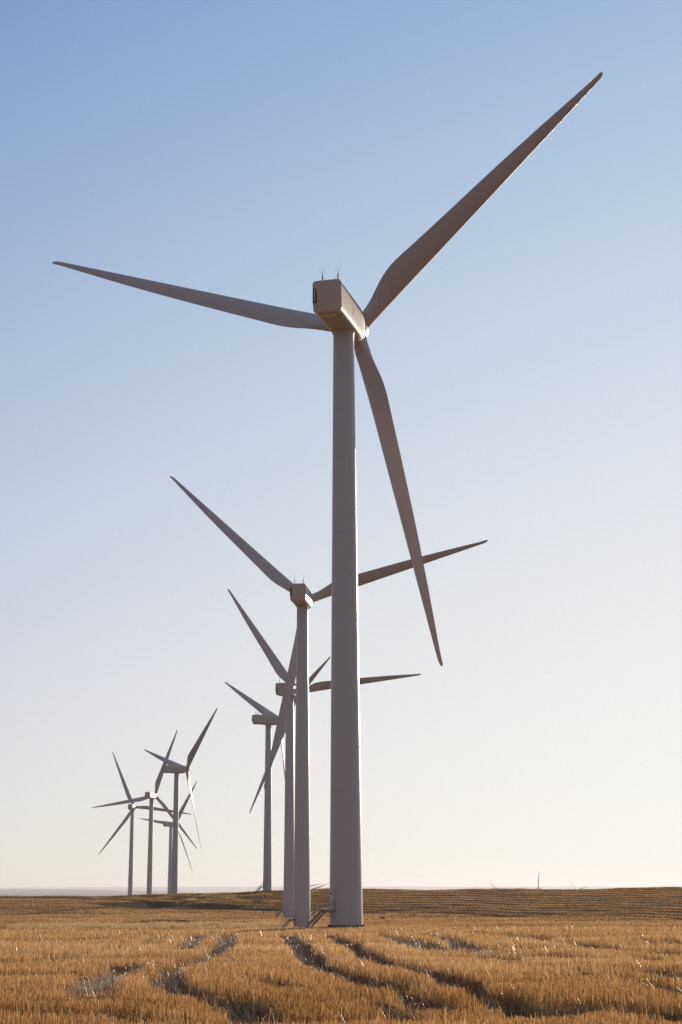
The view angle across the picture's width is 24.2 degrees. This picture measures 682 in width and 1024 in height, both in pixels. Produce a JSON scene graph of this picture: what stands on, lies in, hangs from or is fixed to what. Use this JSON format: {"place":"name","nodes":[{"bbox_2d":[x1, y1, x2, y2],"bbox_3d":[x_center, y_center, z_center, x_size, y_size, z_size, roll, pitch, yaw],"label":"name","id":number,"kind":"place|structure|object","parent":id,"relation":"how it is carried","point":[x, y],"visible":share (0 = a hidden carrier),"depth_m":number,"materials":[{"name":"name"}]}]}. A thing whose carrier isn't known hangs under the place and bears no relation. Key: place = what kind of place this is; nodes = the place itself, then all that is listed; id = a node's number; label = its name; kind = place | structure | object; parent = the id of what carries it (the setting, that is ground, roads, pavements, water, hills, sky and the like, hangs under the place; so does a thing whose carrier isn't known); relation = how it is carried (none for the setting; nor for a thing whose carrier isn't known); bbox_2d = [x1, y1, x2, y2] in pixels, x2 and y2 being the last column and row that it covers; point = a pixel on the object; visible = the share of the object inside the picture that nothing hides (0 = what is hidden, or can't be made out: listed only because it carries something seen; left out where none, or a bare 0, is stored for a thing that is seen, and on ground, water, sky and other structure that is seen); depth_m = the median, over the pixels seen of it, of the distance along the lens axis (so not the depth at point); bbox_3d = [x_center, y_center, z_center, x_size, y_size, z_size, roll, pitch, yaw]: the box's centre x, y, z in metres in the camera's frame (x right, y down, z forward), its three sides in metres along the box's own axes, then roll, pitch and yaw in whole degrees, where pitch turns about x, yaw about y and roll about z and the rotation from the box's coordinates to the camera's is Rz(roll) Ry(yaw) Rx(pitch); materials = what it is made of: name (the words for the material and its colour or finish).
{"place":"outdoors","nodes":[
{"label":"outdoors","id":0,"kind":"place"},
{"bbox_2d":[0,886,681,1023],"bbox_3d":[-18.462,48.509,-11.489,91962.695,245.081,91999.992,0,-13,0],"label":"ground","id":1,"kind":"structure","parent":0,"point":[95,892],"depth_m":552.27,"materials":[{"name":"brown soil"}]},
{"bbox_2d":[92,731,196,894],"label":"wind turbine","id":2,"kind":"object","parent":1,"relation":"on","point":[151,796],"visible":0.86,"depth_m":1111.35,"materials":[{"name":"paint"}]},
{"bbox_2d":[98,752,191,894],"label":"wind turbine","id":3,"kind":"object","parent":1,"relation":"on","point":[132,807],"visible":0.86,"depth_m":1294.23,"materials":[{"name":"paint"}]},
{"bbox_2d":[6,920,317,929],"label":"dry grass","id":4,"kind":"structure","parent":1,"relation":"on","point":[171,925],"depth_m":399.95,"materials":[{"name":"beige plant"}]},
{"bbox_2d":[0,888,329,910],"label":"hill grass","id":5,"kind":"structure","parent":1,"relation":"on","point":[227,897],"depth_m":680.59,"materials":[{"name":"brown plant"}]},
{"bbox_2d":[140,781,196,893],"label":"wind turbine","id":6,"kind":"object","parent":1,"relation":"on","point":[167,824],"visible":0.72,"depth_m":1479.05,"materials":[{"name":"paint"}]},
{"bbox_2d":[144,708,216,893],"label":"wind turbine","id":7,"kind":"object","parent":1,"relation":"on","point":[176,769],"visible":0.92,"depth_m":932.93,"materials":[{"name":"paint"}]},
{"bbox_2d":[225,657,329,891],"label":"wind turbine","id":8,"kind":"object","parent":1,"relation":"on","point":[268,718],"visible":0.75,"depth_m":753.92,"materials":[{"name":"paint"}]},
{"bbox_2d":[227,589,420,917],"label":"wind turbine","id":9,"kind":"object","parent":1,"relation":"on","point":[288,729],"visible":0.88,"depth_m":571.79,"materials":[{"name":"paint"}]},
{"bbox_2d":[52,72,602,927],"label":"wind turbine","id":10,"kind":"object","parent":1,"relation":"on","point":[342,318],"visible":0.99,"depth_m":210.78,"materials":[{"name":"paint"}]},
{"bbox_2d":[329,888,332,908],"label":"door","id":11,"kind":"structure","parent":10,"relation":"in","point":[330,890],"depth_m":196.18,"materials":[{"name":"metal"}]},
{"bbox_2d":[170,476,487,926],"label":"wind turbine","id":12,"kind":"object","parent":1,"relation":"on","point":[303,598],"visible":0.96,"depth_m":391.88,"materials":[{"name":"paint"}]},
{"bbox_2d":[0,922,681,1023],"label":"stubble","id":13,"kind":"object","parent":1,"relation":"on","point":[528,974],"visible":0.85,"depth_m":31.51,"materials":[{"name":"yellow plant"}]},
{"bbox_2d":[0,886,681,931],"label":"valley stubble","id":14,"kind":"object","parent":1,"relation":"on","point":[430,921],"visible":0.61,"depth_m":552.00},
{"bbox_2d":[0,924,681,1023],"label":"straw","id":15,"kind":"object","parent":1,"relation":"on","point":[175,982],"visible":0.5,"depth_m":36.66,"materials":[{"name":"yellow plant"}]},
{"bbox_2d":[0,0,681,887],"label":"sky","id":16,"kind":"structure","parent":0,"point":[530,371],"materials":[{"name":"blue"}]}
]}

